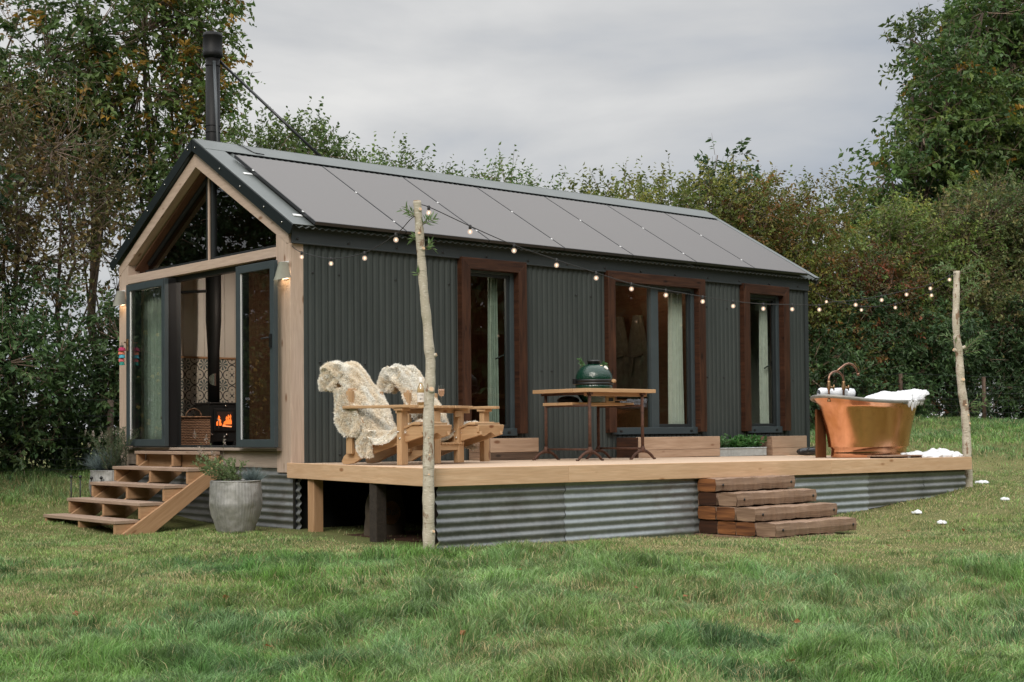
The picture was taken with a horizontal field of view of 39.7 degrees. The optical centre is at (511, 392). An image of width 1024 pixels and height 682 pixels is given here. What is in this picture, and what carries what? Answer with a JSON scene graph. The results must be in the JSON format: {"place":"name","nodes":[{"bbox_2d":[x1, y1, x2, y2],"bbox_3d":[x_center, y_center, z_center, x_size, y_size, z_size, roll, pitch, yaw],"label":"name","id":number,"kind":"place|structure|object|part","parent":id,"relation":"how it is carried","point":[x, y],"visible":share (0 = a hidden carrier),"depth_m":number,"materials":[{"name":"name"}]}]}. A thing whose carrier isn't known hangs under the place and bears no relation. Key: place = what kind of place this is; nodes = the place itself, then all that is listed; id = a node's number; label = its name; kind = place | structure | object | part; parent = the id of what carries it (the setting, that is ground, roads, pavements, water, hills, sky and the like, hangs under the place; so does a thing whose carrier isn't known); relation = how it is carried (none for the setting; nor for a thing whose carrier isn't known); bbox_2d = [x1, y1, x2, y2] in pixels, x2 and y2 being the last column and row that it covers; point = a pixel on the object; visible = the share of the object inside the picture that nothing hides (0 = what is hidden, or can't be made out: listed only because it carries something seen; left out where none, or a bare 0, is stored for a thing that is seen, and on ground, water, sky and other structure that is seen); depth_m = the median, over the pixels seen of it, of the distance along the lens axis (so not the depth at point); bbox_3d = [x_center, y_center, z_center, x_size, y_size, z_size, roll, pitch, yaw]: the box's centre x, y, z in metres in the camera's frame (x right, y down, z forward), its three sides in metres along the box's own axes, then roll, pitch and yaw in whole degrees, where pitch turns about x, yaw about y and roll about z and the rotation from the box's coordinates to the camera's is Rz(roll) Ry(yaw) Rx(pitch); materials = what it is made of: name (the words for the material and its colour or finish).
{"place":"outdoors","nodes":[
{"label":"outdoors","id":0,"kind":"place"},
{"bbox_2d":[239,465,270,480],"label":"fescue grass","id":1,"kind":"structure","parent":0,"point":[250,476],"depth_m":13.80,"materials":[{"name":"plant"}]},
{"bbox_2d":[0,0,1022,433],"label":"sky","id":2,"kind":"structure","parent":0,"point":[570,84],"materials":[{"name":"grey"}]},
{"bbox_2d":[0,415,1023,681],"bbox_3d":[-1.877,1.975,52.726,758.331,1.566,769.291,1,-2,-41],"label":"ground","id":3,"kind":"structure","parent":0,"point":[176,522],"depth_m":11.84,"materials":[{"name":"green plant"}]},
{"bbox_2d":[0,165,24,461],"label":"hedge thicket","id":4,"kind":"object","parent":3,"relation":"on","point":[3,199],"visible":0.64,"depth_m":18.96,"materials":[{"name":"green plant"}]},
{"bbox_2d":[0,0,110,270],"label":"ash tree","id":5,"kind":"object","parent":3,"relation":"on","point":[4,54],"visible":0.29,"depth_m":21.66,"materials":[{"name":"green plant"}]},
{"bbox_2d":[0,258,119,488],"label":"bramble thicket","id":6,"kind":"object","parent":3,"relation":"on","point":[64,417],"visible":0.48,"depth_m":19.26,"materials":[{"name":"green plant"}]},
{"bbox_2d":[70,475,72,497],"bbox_3d":[-5.060,1.184,16.291,0.038,0.477,0.037,1,-2,-41],"label":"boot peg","id":7,"kind":"object","parent":3,"relation":"on","point":[71,476],"visible":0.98,"depth_m":16.29,"materials":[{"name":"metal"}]},
{"bbox_2d":[0,50,157,459],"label":"hawthorn tree","id":8,"kind":"object","parent":3,"relation":"on","point":[13,216],"visible":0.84,"depth_m":20.36,"materials":[{"name":"green plant"}]},
{"bbox_2d":[89,470,125,498],"bbox_3d":[-4.698,1.129,16.671,0.521,0.448,0.530,1,-2,-41],"label":"zinc pot","id":9,"kind":"object","parent":3,"relation":"on","point":[105,475],"visible":0.24,"depth_m":16.45,"materials":[{"name":"metal"}]},
{"bbox_2d":[80,447,127,470],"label":"fescue grass","id":10,"kind":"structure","parent":9,"relation":"in","point":[96,465],"depth_m":16.67,"materials":[{"name":"plant"}]},
{"bbox_2d":[85,426,138,470],"bbox_3d":[-4.673,0.662,16.628,0.498,0.570,0.696,1,-2,-41],"label":"lavender plant","id":11,"kind":"object","parent":9,"relation":"in","point":[117,461],"visible":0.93,"depth_m":16.57,"materials":[{"name":"green plant"}]},
{"bbox_2d":[0,0,265,409],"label":"ash tree","id":12,"kind":"object","parent":3,"relation":"on","point":[108,66],"visible":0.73,"depth_m":22.70,"materials":[{"name":"green plant"}]},
{"bbox_2d":[43,451,222,535],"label":"wooden steps","id":13,"kind":"structure","parent":3,"relation":"on","point":[163,469],"depth_m":15.38,"materials":[{"name":"brown wood"}]},
{"bbox_2d":[209,479,261,532],"bbox_3d":[-2.693,1.106,13.845,0.517,0.511,0.527,1,-2,-41],"label":"zinc pot","id":14,"kind":"object","parent":3,"relation":"on","point":[236,506],"visible":0.98,"depth_m":13.64,"materials":[{"name":"metal"}]},
{"bbox_2d":[191,429,248,480],"bbox_3d":[-2.842,0.679,13.863,0.434,0.662,0.575,1,-2,-41],"label":"catmint plant","id":15,"kind":"object","parent":14,"relation":"in","point":[225,473],"visible":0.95,"depth_m":13.84,"materials":[{"name":"green plant"}]},
{"bbox_2d":[126,96,381,237],"bbox_3d":[-3.573,-1.679,22.522,4.744,5.938,3.461,1,-2,-41],"label":"blackthorn thicket","id":16,"kind":"object","parent":3,"relation":"on","point":[285,143],"visible":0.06,"depth_m":21.97,"materials":[{"name":"green plant"}]},
{"bbox_2d":[364,489,405,535],"bbox_3d":[-1.181,1.118,13.319,0.452,0.420,0.269,1,-2,-41],"label":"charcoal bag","id":17,"kind":"object","parent":3,"relation":"on","point":[395,516],"visible":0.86,"depth_m":13.25,"materials":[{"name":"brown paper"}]},
{"bbox_2d":[413,200,436,548],"bbox_3d":[-0.692,-0.113,11.348,0.196,2.849,0.118,1,-2,-41],"label":"timber pole","id":18,"kind":"object","parent":3,"relation":"on","point":[428,502],"visible":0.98,"depth_m":11.33,"materials":[{"name":"brown wood"}]},
{"bbox_2d":[292,217,413,263],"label":"string lights","id":19,"kind":"object","parent":18,"relation":"hanging from","point":[363,253],"visible":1,"depth_m":12.42},
{"bbox_2d":[397,202,437,275],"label":"willow shoots","id":20,"kind":"object","parent":18,"relation":"attached to","point":[430,244],"visible":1,"depth_m":11.34,"materials":[{"name":"green plant"}]},
{"bbox_2d":[421,204,955,310],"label":"string lights","id":21,"kind":"object","parent":18,"relation":"hanging from","point":[631,283],"visible":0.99,"depth_m":13.28},
{"bbox_2d":[338,131,568,189],"bbox_3d":[-0.959,-1.743,24.753,6.204,5.530,3.422,1,-2,-41],"label":"blackthorn thicket","id":22,"kind":"object","parent":3,"relation":"on","point":[485,176],"visible":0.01,"depth_m":24.47,"materials":[{"name":"green plant"}]},
{"bbox_2d":[110,31,818,529],"bbox_3d":[-0.340,-1.417,18.454,8.684,6.025,4.183,1,-2,-41],"label":"cabin","id":23,"kind":"object","parent":3,"relation":"on","point":[242,219],"visible":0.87,"depth_m":16.51,"materials":[{"name":"black metal"}]},
{"bbox_2d":[112,290,125,306],"bbox_3d":[-4.731,-1.135,17.050,0.136,0.198,0.179,1,-2,-41],"label":"wall lamp","id":24,"kind":"object","parent":23,"relation":"attached to","point":[120,298],"visible":0.99,"depth_m":17.01,"materials":[{"name":"metal"}]},
{"bbox_2d":[118,345,125,364],"bbox_3d":[-4.588,-0.461,16.689,0.092,0.267,0.097,1,-2,-41],"label":"key tassel","id":25,"kind":"object","parent":23,"relation":"hanging from","point":[121,350],"visible":1,"depth_m":16.67,"materials":[{"name":"multicoloured fabric"}]},
{"bbox_2d":[124,278,168,445],"bbox_3d":[-4.236,-0.336,16.380,0.099,1.898,0.970,1,-2,-41],"label":"door leaf","id":26,"kind":"structure","parent":23,"relation":"in","point":[164,441],"depth_m":16.28,"materials":[{"name":"paint"}]},
{"bbox_2d":[144,287,161,438],"bbox_3d":[-4.213,-0.307,16.941,0.096,1.912,0.780,1,-2,-41],"label":"curtain","id":27,"kind":"object","parent":23,"relation":"hanging from","point":[152,374],"visible":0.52,"depth_m":17.01,"materials":[{"name":"fabric"}]},
{"bbox_2d":[161,408,211,444],"bbox_3d":[-3.845,0.420,16.743,0.485,0.473,0.349,1,-2,-41],"label":"log basket","id":28,"kind":"object","parent":23,"relation":"on","point":[200,425],"visible":0.66,"depth_m":16.65,"materials":[{"name":"wicker"}]},
{"bbox_2d":[181,275,235,444],"bbox_3d":[-3.809,-0.697,17.314,0.899,2.735,0.489,0,-2,-23],"label":"wood stove","id":29,"kind":"object","parent":23,"relation":"on","point":[223,420],"visible":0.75,"depth_m":17.27,"materials":[{"name":"black metal"}]},
{"bbox_3d":[-3.498,0.330,17.208,0.336,0.370,0.055,1,-2,-41],"label":"stove door","id":30,"kind":"part","parent":29,"relation":"part of","materials":[{"name":"black metal"}]},
{"bbox_2d":[145,176,275,271],"bbox_3d":[-3.366,-1.975,15.878,0.065,1.082,3.140,1,-2,-41],"label":"gable window","id":31,"kind":"structure","parent":23,"relation":"in","point":[212,225],"depth_m":15.85,"materials":[{"name":"black glass"}]},
{"bbox_2d":[236,260,277,446],"bbox_3d":[-2.636,-0.387,14.529,0.099,1.882,0.755,1,-2,-41],"label":"door leaf","id":32,"kind":"structure","parent":23,"relation":"in","point":[272,265],"depth_m":14.46,"materials":[{"name":"paint"}]},
{"bbox_2d":[274,261,290,279],"bbox_3d":[-2.329,-1.229,14.270,0.136,0.198,0.179,1,-2,-41],"label":"wall lamp","id":33,"kind":"object","parent":23,"relation":"attached to","point":[283,271],"visible":1,"depth_m":14.23,"materials":[{"name":"metal"}]},
{"bbox_2d":[488,278,498,422],"bbox_3d":[-0.215,-0.445,16.224,0.210,1.862,0.054,1,-2,-41],"label":"curtain","id":34,"kind":"object","parent":23,"relation":"hanging from","point":[493,386],"visible":0.76,"depth_m":16.21,"materials":[{"name":"fabric"}]},
{"bbox_2d":[471,270,516,435],"bbox_3d":[-0.268,-0.442,15.990,0.755,1.855,0.162,1,-2,-41],"label":"window frame","id":35,"kind":"structure","parent":23,"relation":"in","point":[509,429],"depth_m":16.16,"materials":[{"name":"paint"}]},
{"bbox_2d":[616,317,627,397],"bbox_3d":[1.470,-0.488,19.636,0.182,1.120,0.375,1,-2,-41],"label":"bathrobe","id":36,"kind":"object","parent":23,"relation":"hanging from","point":[621,359],"visible":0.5,"depth_m":19.55,"materials":[{"name":"fabric"}]},
{"bbox_2d":[626,315,647,397],"bbox_3d":[1.705,-0.498,19.363,0.182,1.120,0.375,1,-2,-41],"label":"bathrobe","id":37,"kind":"object","parent":23,"relation":"hanging from","point":[637,363],"visible":0.92,"depth_m":19.30,"materials":[{"name":"fabric"}]},
{"bbox_2d":[611,282,697,434],"bbox_3d":[1.756,-0.414,17.705,1.540,1.855,0.112,1,-2,-41],"label":"window frame","id":38,"kind":"structure","parent":23,"relation":"in","point":[654,427],"depth_m":17.74,"materials":[{"name":"paint"}]},
{"bbox_2d":[668,293,683,423],"bbox_3d":[2.101,-0.378,18.208,0.310,1.852,0.069,1,-2,-41],"label":"curtain","id":39,"kind":"object","parent":23,"relation":"hanging from","point":[675,388],"visible":0.81,"depth_m":18.19,"materials":[{"name":"white fabric"}]},
{"bbox_2d":[759,300,768,423],"bbox_3d":[3.431,-0.359,19.345,0.230,1.852,0.054,1,-2,-41],"label":"curtain","id":40,"kind":"object","parent":23,"relation":"hanging from","point":[763,385],"visible":0.8,"depth_m":19.33,"materials":[{"name":"white fabric"}]},
{"bbox_2d":[745,294,782,432],"bbox_3d":[3.346,-0.391,19.111,0.755,1.855,0.162,1,-2,-41],"label":"window frame","id":41,"kind":"structure","parent":23,"relation":"in","point":[774,427],"depth_m":19.28,"materials":[{"name":"paint"}]},
{"bbox_2d":[0,373,1023,470],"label":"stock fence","id":42,"kind":"object","parent":3,"relation":"on","point":[111,404],"visible":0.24,"depth_m":30.04,"materials":[{"name":"brown"}]},
{"bbox_2d":[287,455,971,549],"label":"deck","id":43,"kind":"structure","parent":3,"relation":"on","point":[487,502],"depth_m":13.21,"materials":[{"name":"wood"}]},
{"bbox_2d":[340,383,503,464],"bbox_3d":[-0.872,0.209,13.721,1.058,0.933,1.540,-1,-2,32],"label":"companion seat","id":44,"kind":"object","parent":43,"relation":"on","point":[406,447],"visible":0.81,"depth_m":13.54,"materials":[{"name":"wood"}]},
{"bbox_2d":[317,360,422,458],"bbox_3d":[-1.275,0.149,13.418,1.063,0.956,0.639,-1,-2,32],"label":"sheepskin","id":45,"kind":"object","parent":44,"relation":"on","point":[380,427],"visible":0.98,"depth_m":13.33,"materials":[{"name":"fur"}]},
{"bbox_2d":[417,377,423,404],"bbox_3d":[-0.872,-0.016,13.583,0.074,0.278,0.076,0,-2,-4],"label":"wine bottle","id":46,"kind":"object","parent":44,"relation":"on","point":[420,395],"visible":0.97,"depth_m":13.56,"materials":[{"name":"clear glass"}]},
{"bbox_2d":[377,363,477,450],"bbox_3d":[-0.788,0.139,14.189,1.066,0.907,0.646,-1,-2,32],"label":"sheepskin","id":47,"kind":"object","parent":44,"relation":"on","point":[395,378],"visible":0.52,"depth_m":14.17,"materials":[{"name":"fur"}]},
{"bbox_2d":[438,385,444,396],"bbox_3d":[-0.692,0.027,13.907,0.067,0.204,0.067,1,-2,-41],"label":"wine glass","id":48,"kind":"object","parent":44,"relation":"on","point":[441,392],"visible":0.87,"depth_m":13.89,"materials":[{"name":"clear glass"}]},
{"bbox_2d":[469,438,538,459],"bbox_3d":[-0.089,0.622,15.777,0.720,0.239,0.355,1,-2,-41],"label":"timber box","id":49,"kind":"object","parent":43,"relation":"on","point":[513,448],"visible":0.69,"depth_m":15.62,"materials":[{"name":"beige wood"}]},
{"bbox_2d":[532,388,655,460],"bbox_3d":[0.881,0.349,15.576,1.201,0.769,0.846,1,-2,-41],"label":"trestle table","id":50,"kind":"object","parent":43,"relation":"on","point":[590,392],"visible":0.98,"depth_m":15.46,"materials":[{"name":"wood"}]},
{"bbox_2d":[557,396,579,402],"bbox_3d":[0.616,0.070,15.521,0.250,0.074,0.250,1,-2,-41],"label":"covered pan","id":51,"kind":"object","parent":50,"relation":"on","point":[567,399],"visible":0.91,"depth_m":15.43,"materials":[{"name":"black metal"}]},
{"bbox_2d":[577,358,607,367],"bbox_3d":[0.901,-0.216,15.828,0.369,0.372,0.122,0,-2,-1],"label":"herb pot","id":52,"kind":"object","parent":50,"relation":"on","point":[582,363],"visible":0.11,"depth_m":15.82,"materials":[{"name":"green plant"}]},
{"bbox_2d":[572,360,615,401],"bbox_3d":[0.892,-0.127,15.452,0.443,0.466,0.444,1,-2,-41],"label":"ceramic grill","id":53,"kind":"object","parent":50,"relation":"on","point":[593,374],"visible":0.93,"depth_m":15.32,"materials":[{"name":"teal ceramic"}]},
{"bbox_2d":[605,400,626,402],"bbox_3d":[1.088,0.093,15.770,0.300,0.031,0.240,1,-2,-41],"label":"chopping board","id":54,"kind":"object","parent":50,"relation":"on","point":[617,401],"visible":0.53,"depth_m":15.68,"materials":[{"name":"brown wood"}]},
{"bbox_2d":[616,436,719,457],"bbox_3d":[1.944,0.665,17.531,1.490,0.249,0.355,1,-2,-41],"label":"timber box","id":55,"kind":"object","parent":43,"relation":"on","point":[691,446],"visible":0.87,"depth_m":17.31,"materials":[{"name":"beige wood"}]},
{"bbox_2d":[716,447,766,456],"bbox_3d":[2.879,0.757,18.340,0.941,0.109,0.302,1,-2,-41],"label":"zinc trough","id":56,"kind":"object","parent":43,"relation":"on","point":[745,451],"visible":0.82,"depth_m":18.24,"materials":[{"name":"metal"}]},
{"bbox_2d":[720,433,731,447],"bbox_3d":[2.681,0.623,18.144,0.308,0.226,0.163,1,-2,-41],"label":"mint plant","id":57,"kind":"object","parent":56,"relation":"on","point":[724,442],"visible":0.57,"depth_m":18.16,"materials":[{"name":"green plant"}]},
{"bbox_2d":[727,434,767,447],"bbox_3d":[3.041,0.632,18.453,0.653,0.221,0.335,1,-2,-41],"label":"parsley plant","id":58,"kind":"object","parent":56,"relation":"on","point":[742,440],"visible":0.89,"depth_m":18.41,"materials":[{"name":"green plant"}]},
{"bbox_2d":[760,436,806,455],"bbox_3d":[3.559,0.701,18.926,0.740,0.254,0.355,1,-2,-41],"label":"timber box","id":59,"kind":"object","parent":43,"relation":"on","point":[783,445],"visible":0.68,"depth_m":18.71,"materials":[{"name":"beige wood"}]},
{"bbox_2d":[815,409,825,457],"bbox_3d":[3.638,0.478,16.731,0.175,0.570,0.030,1,-2,-41],"label":"wash stand board","id":60,"kind":"object","parent":43,"relation":"on","point":[820,441],"visible":0.8,"depth_m":16.70,"materials":[{"name":"brown wood"}]},
{"bbox_2d":[810,394,924,457],"bbox_3d":[4.261,0.395,16.942,1.849,0.738,0.871,1,-2,-41],"label":"copper bath","id":61,"kind":"object","parent":43,"relation":"on","point":[858,427],"visible":0.94,"depth_m":16.49,"materials":[{"name":"orange metal"}]},
{"bbox_2d":[827,362,859,401],"bbox_3d":[3.823,-0.126,16.453,0.493,0.460,0.101,0,-2,-30],"label":"bath tap","id":62,"kind":"object","parent":61,"relation":"attached to","point":[829,387],"visible":0.98,"depth_m":16.44,"materials":[{"name":"gold metal"}]},
{"bbox_2d":[864,389,928,403],"bbox_3d":[4.621,0.046,17.249,1.262,0.212,0.826,1,-2,-41],"label":"bath foam","id":63,"kind":"object","parent":61,"relation":"on","point":[911,394],"visible":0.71,"depth_m":17.13,"materials":[{"name":"white"}]},
{"bbox_2d":[907,399,917,410],"bbox_3d":[4.753,0.142,16.834,0.033,0.142,0.233,-2,-2,42],"label":"foam drip","id":64,"kind":"object","parent":61,"relation":"attached to","point":[912,404],"visible":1,"depth_m":16.82},
{"bbox_3d":[3.816,0.066,16.635,0.520,0.012,0.260,1,-2,-41],"label":"bath tray","id":65,"kind":"object","parent":61,"relation":"on","visible":0},
{"bbox_2d":[817,388,847,395],"bbox_3d":[3.733,-0.001,16.552,0.364,0.119,0.125,0,-2,-19],"label":"rolled towel","id":66,"kind":"object","parent":65,"relation":"on","point":[837,391],"visible":0.69,"depth_m":16.51,"materials":[{"name":"fabric"}]},
{"bbox_2d":[847,388,855,396],"bbox_3d":[3.919,0.003,16.765,0.264,0.119,0.125,0,-2,-19],"label":"rolled towel","id":67,"kind":"object","parent":65,"relation":"on","point":[851,392],"visible":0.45,"depth_m":16.74,"materials":[{"name":"fabric"}]},
{"bbox_2d":[867,455,921,457],"bbox_3d":[4.472,0.729,16.339,0.860,0.030,0.310,1,-2,-41],"label":"duck board","id":68,"kind":"object","parent":43,"relation":"on","point":[887,456],"visible":0.81,"depth_m":16.12,"materials":[{"name":"brown wood"}]},
{"bbox_2d":[900,450,922,454],"bbox_3d":[4.746,0.699,16.653,0.491,0.049,0.222,1,-2,-41],"label":"foam patch","id":69,"kind":"object","parent":68,"relation":"on","point":[916,452],"visible":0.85,"depth_m":16.59,"materials":[{"name":"white"}]},
{"bbox_2d":[906,450,942,457],"bbox_3d":[4.905,0.711,16.634,0.805,0.085,0.367,1,-2,-41],"label":"foam patch","id":70,"kind":"object","parent":43,"relation":"on","point":[930,453],"visible":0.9,"depth_m":16.45,"materials":[{"name":"white"}]},
{"bbox_2d":[925,448,954,456],"bbox_3d":[5.008,0.703,16.746,0.432,0.112,0.390,1,-2,-41],"label":"foam patch","id":71,"kind":"object","parent":43,"relation":"on","point":[945,452],"visible":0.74,"depth_m":16.66,"materials":[{"name":"white"}]},
{"bbox_2d":[951,451,963,456],"bbox_3d":[5.203,0.721,16.778,0.254,0.075,0.270,-1,-2,19],"label":"foam patch","id":72,"kind":"object","parent":43,"relation":"on","point":[957,454],"visible":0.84,"depth_m":16.72,"materials":[{"name":"white"}]},
{"bbox_2d":[548,150,773,235],"bbox_3d":[2.336,-1.875,27.651,6.573,5.983,3.851,1,-2,-41],"label":"hawthorn hedge","id":73,"kind":"object","parent":3,"relation":"on","point":[644,195],"visible":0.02,"depth_m":27.73,"materials":[{"name":"green plant"}]},
{"bbox_2d":[687,138,743,213],"bbox_3d":[4.124,-2.159,29.121,1.244,6.318,1.125,1,-2,-41],"label":"ash sapling","id":74,"kind":"object","parent":3,"relation":"on","point":[706,162],"visible":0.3,"depth_m":29.09,"materials":[{"name":"green plant"}]},
{"bbox_2d":[723,137,772,224],"bbox_3d":[4.842,-2.231,29.690,1.169,6.276,1.230,1,-2,-41],"label":"ash sapling","id":75,"kind":"object","parent":3,"relation":"on","point":[741,149],"visible":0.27,"depth_m":29.64,"materials":[{"name":"green plant"}]},
{"bbox_2d":[695,533,832,539],"bbox_3d":[2.406,1.360,13.534,0.880,0.037,0.980,1,-2,-41],"label":"footing plank","id":76,"kind":"object","parent":3,"relation":"on","point":[737,536],"visible":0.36,"depth_m":13.30,"materials":[{"name":"brown wood"}]},
{"bbox_2d":[699,519,721,533],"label":"railway sleeper","id":77,"kind":"object","parent":76,"relation":"on","point":[708,526],"visible":0.15,"depth_m":13.55,"materials":[{"name":"brown wood"}]},
{"bbox_2d":[698,505,721,519],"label":"railway sleeper","id":78,"kind":"object","parent":77,"relation":"on","point":[707,512],"visible":0.15,"depth_m":13.55,"materials":[{"name":"brown wood"}]},
{"bbox_2d":[698,488,795,505],"bbox_3d":[2.326,1.019,13.957,1.218,0.142,0.250,1,-2,-41],"label":"railway sleeper","id":79,"kind":"object","parent":78,"relation":"on","point":[707,498],"visible":0.33,"depth_m":13.59,"materials":[{"name":"brown wood"}]},
{"bbox_2d":[697,475,794,491],"bbox_3d":[2.312,0.887,13.949,1.198,0.141,0.251,1,-2,-41],"label":"railway sleeper","id":80,"kind":"object","parent":79,"relation":"on","point":[714,484],"visible":1,"depth_m":13.76,"materials":[{"name":"brown wood"}]},
{"bbox_2d":[717,520,742,534],"bbox_3d":[2.504,1.277,13.789,1.270,0.141,0.248,1,-2,-41],"label":"railway sleeper","id":81,"kind":"object","parent":76,"relation":"on","point":[727,527],"visible":0.13,"depth_m":13.38,"materials":[{"name":"brown wood"}]},
{"bbox_2d":[716,502,808,520],"bbox_3d":[2.464,1.144,13.760,1.200,0.142,0.248,1,-2,-41],"label":"railway sleeper","id":82,"kind":"object","parent":81,"relation":"on","point":[725,513],"visible":0.33,"depth_m":13.39,"materials":[{"name":"brown wood"}]},
{"bbox_2d":[718,488,816,506],"bbox_3d":[2.493,1.013,13.788,1.218,0.142,0.250,1,-2,-41],"label":"railway sleeper","id":83,"kind":"object","parent":82,"relation":"on","point":[744,498],"visible":1,"depth_m":13.63,"materials":[{"name":"brown wood"}]},
{"bbox_2d":[736,516,832,535],"bbox_3d":[2.645,1.271,13.599,1.260,0.142,0.249,1,-2,-41],"label":"railway sleeper","id":84,"kind":"object","parent":76,"relation":"on","point":[745,528],"visible":0.34,"depth_m":13.22,"materials":[{"name":"brown wood"}]},
{"bbox_2d":[736,502,837,521],"bbox_3d":[2.648,1.139,13.606,1.249,0.142,0.251,1,-2,-41],"label":"railway sleeper","id":85,"kind":"object","parent":84,"relation":"on","point":[777,512],"visible":1,"depth_m":13.43,"materials":[{"name":"brown wood"}]},
{"bbox_2d":[756,517,856,537],"bbox_3d":[2.795,1.265,13.417,1.235,0.142,0.251,1,-2,-41],"label":"railway sleeper","id":86,"kind":"object","parent":76,"relation":"on","point":[800,527],"visible":1,"depth_m":13.25,"materials":[{"name":"brown wood"}]},
{"bbox_2d":[670,159,902,418],"bbox_3d":[5.559,-1.782,30.232,6.779,6.749,4.021,1,-2,-41],"label":"hawthorn tree","id":87,"kind":"object","parent":3,"relation":"on","point":[785,232],"visible":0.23,"depth_m":29.90,"materials":[{"name":"green plant"}]},
{"bbox_2d":[808,239,974,414],"bbox_3d":[8.194,-1.100,32.353,4.961,4.952,3.382,1,-2,-41],"label":"ivy thicket","id":88,"kind":"object","parent":3,"relation":"on","point":[882,258],"visible":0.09,"depth_m":31.79,"materials":[{"name":"green plant"}]},
{"bbox_2d":[799,0,1023,416],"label":"ash tree","id":89,"kind":"object","parent":3,"relation":"on","point":[970,116],"visible":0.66,"depth_m":38.06,"materials":[{"name":"green plant"}]},
{"bbox_2d":[808,287,1023,431],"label":"hazel hedge","id":90,"kind":"object","parent":3,"relation":"on","point":[1002,376],"visible":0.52,"depth_m":31.39,"materials":[{"name":"green plant"}]},
{"bbox_2d":[827,186,1007,365],"bbox_3d":[9.400,-2.103,33.555,5.293,5.734,3.346,1,-2,-41],"label":"field maple","id":91,"kind":"object","parent":3,"relation":"on","point":[911,229],"visible":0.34,"depth_m":33.09,"materials":[{"name":"green plant"}]},
{"bbox_2d":[898,161,1023,417],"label":"elder bush","id":92,"kind":"object","parent":3,"relation":"on","point":[1007,279],"visible":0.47,"depth_m":34.27,"materials":[{"name":"green plant"}]},
{"bbox_2d":[952,271,972,486],"bbox_3d":[5.375,-0.142,16.917,0.313,2.622,0.134,1,-2,-41],"label":"timber pole","id":93,"kind":"object","parent":3,"relation":"on","point":[958,348],"visible":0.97,"depth_m":16.88,"materials":[{"name":"beige wood"}]},
{"bbox_2d":[811,277,952,310],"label":"string lights","id":94,"kind":"object","parent":93,"relation":"hanging from","point":[861,306],"visible":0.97,"depth_m":18.16},
{"bbox_2d":[932,258,991,413],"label":"willow shoots","id":95,"kind":"object","parent":93,"relation":"attached to","point":[965,310],"visible":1,"depth_m":16.89,"materials":[{"name":"green plant"}]},
{"bbox_2d":[975,480,988,483],"bbox_3d":[5.872,1.111,17.758,0.173,0.043,0.186,-1,-2,28],"label":"foam patch","id":96,"kind":"object","parent":3,"relation":"on","point":[984,481],"visible":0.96,"depth_m":17.73,"materials":[{"name":"white"}]},
{"bbox_2d":[797,446,814,454],"bbox_3d":[3.809,0.742,18.224,0.400,0.118,0.166,1,-2,-41],"label":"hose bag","id":97,"kind":"object","parent":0,"point":[806,451],"visible":0.72,"depth_m":18.12,"materials":[{"name":"plastic"}]}
]}

